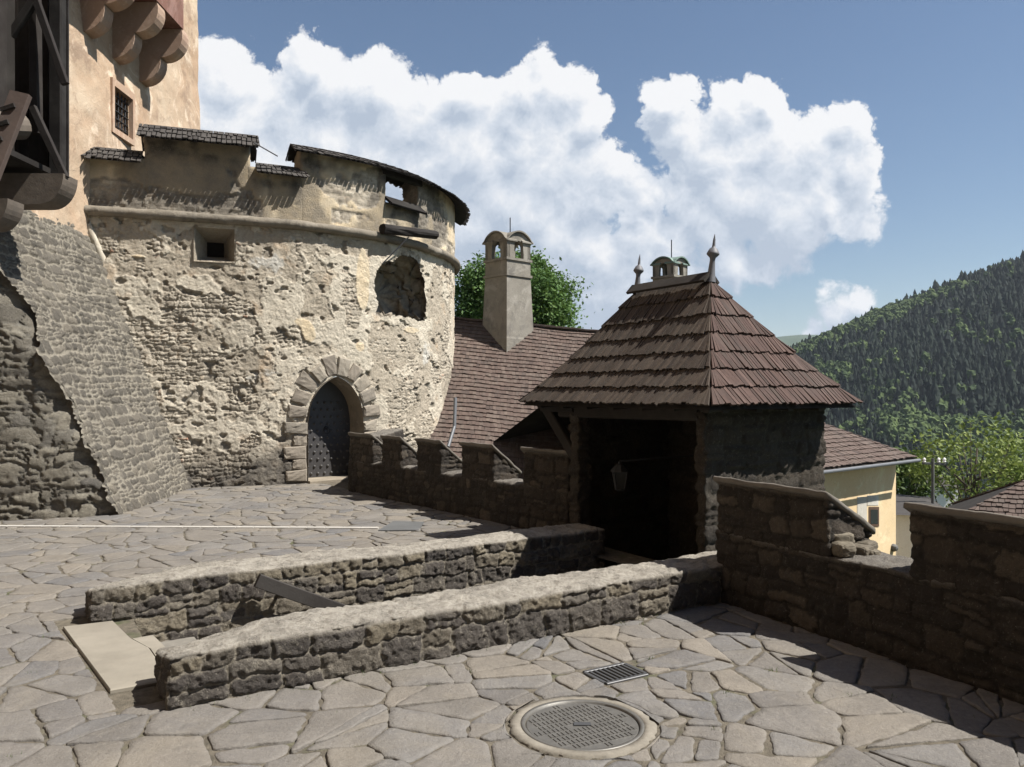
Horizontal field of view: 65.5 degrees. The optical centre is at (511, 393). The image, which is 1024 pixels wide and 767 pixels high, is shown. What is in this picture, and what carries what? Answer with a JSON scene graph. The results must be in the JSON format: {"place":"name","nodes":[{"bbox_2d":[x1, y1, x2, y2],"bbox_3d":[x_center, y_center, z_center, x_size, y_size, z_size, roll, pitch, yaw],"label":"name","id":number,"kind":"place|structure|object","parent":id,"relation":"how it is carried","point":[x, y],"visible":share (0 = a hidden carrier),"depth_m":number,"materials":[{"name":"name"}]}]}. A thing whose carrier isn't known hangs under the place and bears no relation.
{"place":"outdoors","nodes":[
{"label":"outdoors","id":0,"kind":"place"},
{"bbox_2d":[0,483,1023,766],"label":"courtyard paving","id":1,"kind":"structure","parent":0,"point":[448,705],"depth_m":4.41,"materials":[{"name":"grey stone"}]},
{"bbox_2d":[0,525,378,529],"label":"drain channel","id":2,"kind":"object","parent":1,"relation":"on","point":[135,527],"visible":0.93,"depth_m":9.75,"materials":[{"name":"stone"}]},
{"bbox_2d":[84,523,604,641],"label":"wall","id":3,"kind":"structure","parent":1,"relation":"on","point":[199,600],"depth_m":6.69,"materials":[{"name":"stone"}]},
{"bbox_2d":[254,573,344,607],"bbox_3d":[-1.230,1.902,6.733,1.894,0.992,0.180,0,0,-32],"label":"stone slab","id":4,"kind":"object","parent":3,"relation":"attached to","point":[286,590],"visible":0.4,"depth_m":6.32,"materials":[{"name":"grey stone"}]},
{"bbox_2d":[378,521,423,531],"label":"cover slab","id":5,"kind":"structure","parent":1,"relation":"on","point":[412,526],"depth_m":9.78,"materials":[{"name":"grey stone"}]},
{"bbox_2d":[508,696,656,759],"bbox_3d":[0.349,1.672,3.968,0.742,0.056,0.741,0,0,0],"label":"manhole cover","id":6,"kind":"object","parent":1,"relation":"on","point":[584,727],"visible":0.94,"depth_m":3.93,"materials":[{"name":"metal"}]},
{"bbox_2d":[583,662,648,684],"bbox_3d":[0.610,1.679,4.700,0.326,0.063,0.250,0,0,-31],"label":"drain grate","id":7,"kind":"object","parent":1,"relation":"on","point":[615,673],"visible":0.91,"depth_m":4.69,"materials":[{"name":"metal"}]},
{"bbox_2d":[713,476,1023,704],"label":"parapet wall","id":8,"kind":"structure","parent":1,"relation":"on","point":[946,600],"depth_m":4.97,"materials":[{"name":"stone"}]},
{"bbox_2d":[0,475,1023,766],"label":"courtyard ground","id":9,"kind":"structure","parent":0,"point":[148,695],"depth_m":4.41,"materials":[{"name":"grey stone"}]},
{"bbox_2d":[0,210,190,520],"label":"buttress","id":10,"kind":"structure","parent":9,"relation":"on","point":[84,431],"depth_m":11.05,"materials":[{"name":"stone"}]},
{"bbox_2d":[22,0,199,296],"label":"castle keep","id":11,"kind":"structure","parent":10,"relation":"on","point":[133,64],"depth_m":14.20,"materials":[{"name":"paint"}]},
{"bbox_2d":[0,0,77,231],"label":"wooden gallery","id":12,"kind":"object","parent":11,"relation":"attached to","point":[34,104],"visible":1,"depth_m":10.28,"materials":[{"name":"brown wood"}]},
{"bbox_2d":[110,77,134,145],"bbox_3d":[-7.269,-5.095,14.460,0.462,0.970,0.880,0,0,0],"label":"window","id":13,"kind":"structure","parent":11,"relation":"in","point":[120,95],"depth_m":14.62,"materials":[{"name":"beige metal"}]},
{"bbox_2d":[63,621,164,693],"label":"stone slab","id":14,"kind":"structure","parent":9,"relation":"on","point":[116,657],"depth_m":5.00,"materials":[{"name":"stone"}]},
{"bbox_2d":[161,637,195,646],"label":"stone steps","id":15,"kind":"structure","parent":9,"relation":"on","point":[176,642],"depth_m":5.93,"materials":[{"name":"beige stone"}]},
{"bbox_2d":[81,124,470,487],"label":"round tower","id":16,"kind":"structure","parent":9,"relation":"on","point":[262,305],"depth_m":14.33,"materials":[{"name":"stone"}]},
{"bbox_2d":[194,226,235,262],"bbox_3d":[-5.320,-2.602,14.286,0.690,0.619,0.710,0,0,-19],"label":"window","id":17,"kind":"structure","parent":16,"relation":"in","point":[211,244],"depth_m":14.24,"materials":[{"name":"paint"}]},
{"bbox_2d":[308,381,349,477],"bbox_3d":[-3.594,0.668,15.302,1.062,1.869,0.110,0,0,-38],"label":"door","id":18,"kind":"structure","parent":16,"relation":"in","point":[329,419],"depth_m":15.34,"materials":[{"name":"metal"}]},
{"bbox_2d":[154,551,723,710],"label":"wall","id":19,"kind":"structure","parent":9,"relation":"on","point":[293,650],"depth_m":4.95,"materials":[{"name":"stone"}]},
{"bbox_2d":[348,429,570,528],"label":"battlement wall","id":20,"kind":"structure","parent":9,"relation":"on","point":[482,481],"depth_m":10.71,"materials":[{"name":"stone"}]},
{"bbox_2d":[518,235,862,560],"bbox_3d":[1.729,0.628,8.395,2.105,4.443,3.016,0,0,-32],"label":"gatehouse","id":21,"kind":"object","parent":9,"relation":"on","point":[709,373],"visible":0.62,"depth_m":7.86,"materials":[{"name":"stone"}]},
{"bbox_2d":[611,455,693,490],"bbox_3d":[1.517,0.834,8.300,0.985,0.383,0.200,0,0,0],"label":"wall lantern","id":22,"kind":"object","parent":21,"relation":"attached to","point":[619,470],"depth_m":8.26,"materials":[{"name":"black metal"}]},
{"bbox_2d":[197,0,1023,381],"label":"sky","id":23,"kind":"structure","parent":0,"point":[841,159],"materials":[{"name":"blue"}]},
{"bbox_2d":[776,335,818,346],"bbox_3d":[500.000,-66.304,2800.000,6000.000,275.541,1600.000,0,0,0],"label":"ridge","id":24,"kind":"structure","parent":0,"point":[790,340],"depth_m":2635.58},
{"bbox_2d":[826,286,1023,497],"bbox_3d":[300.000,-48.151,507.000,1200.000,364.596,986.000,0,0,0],"label":"hill","id":25,"kind":"structure","parent":0,"point":[955,337],"depth_m":512.60,"materials":[{"name":"green plant"}]},
{"bbox_2d":[788,250,1023,498],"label":"forest","id":26,"kind":"object","parent":25,"relation":"on","point":[847,352],"visible":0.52,"depth_m":487.51,"materials":[{"name":"green plant"}]},
{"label":"castle hill ground","id":27,"kind":"structure","parent":0,"visible":0},
{"bbox_2d":[454,245,602,328],"bbox_3d":[0.046,2.296,27.064,5.878,14.723,5.270,0,0,0],"label":"broadleaf tree","id":28,"kind":"object","parent":27,"relation":"on","point":[551,306],"visible":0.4,"depth_m":25.87,"materials":[{"name":"green plant"}]},
{"bbox_2d":[430,218,689,478],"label":"long house","id":29,"kind":"structure","parent":27,"relation":"on","point":[508,354],"depth_m":19.13,"materials":[{"name":"brown tile"}]},
{"bbox_2d":[495,408,920,554],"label":"yellow house","id":30,"kind":"structure","parent":27,"relation":"on","point":[860,474],"depth_m":16.95,"materials":[{"name":"brown"}]},
{"bbox_2d":[869,507,878,526],"bbox_3d":[7.766,2.659,17.143,0.461,0.469,0.067,0,0,-40],"label":"window","id":31,"kind":"structure","parent":30,"relation":"in","point":[873,511],"depth_m":17.12,"materials":[{"name":"grey glass"}]},
{"bbox_2d":[896,494,941,557],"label":"white building","id":32,"kind":"structure","parent":27,"relation":"on","point":[903,541],"depth_m":20.17,"materials":[{"name":"white paint"}]},
{"bbox_2d":[893,446,954,501],"bbox_3d":[14.419,6.278,28.892,2.572,8.754,3.092,0,0,0],"label":"broadleaf tree","id":33,"kind":"object","parent":27,"relation":"on","point":[903,482],"visible":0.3,"depth_m":28.27,"materials":[{"name":"green plant"}]},
{"bbox_2d":[898,472,957,506],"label":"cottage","id":34,"kind":"structure","parent":27,"relation":"on","point":[942,501],"depth_m":36.00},
{"bbox_2d":[922,458,945,503],"bbox_3d":[11.396,5.944,21.500,0.647,8.412,0.109,0,0,0],"label":"utility pole","id":35,"kind":"object","parent":27,"relation":"on","point":[932,463],"visible":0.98,"depth_m":21.48,"materials":[{"name":"grey metal"}]},
{"bbox_2d":[896,411,1023,507],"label":"broadleaf tree","id":36,"kind":"object","parent":27,"relation":"on","point":[972,488],"visible":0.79,"depth_m":23.31,"materials":[{"name":"green plant"}]},
{"bbox_2d":[948,479,1023,517],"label":"house","id":37,"kind":"structure","parent":27,"relation":"on","point":[1007,499],"depth_m":14.08,"materials":[{"name":"brown tile"}]},
{"bbox_2d":[964,431,1023,485],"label":"broadleaf tree","id":38,"kind":"object","parent":27,"relation":"on","point":[1020,446],"visible":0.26,"depth_m":26.98,"materials":[{"name":"green plant"}]}
]}

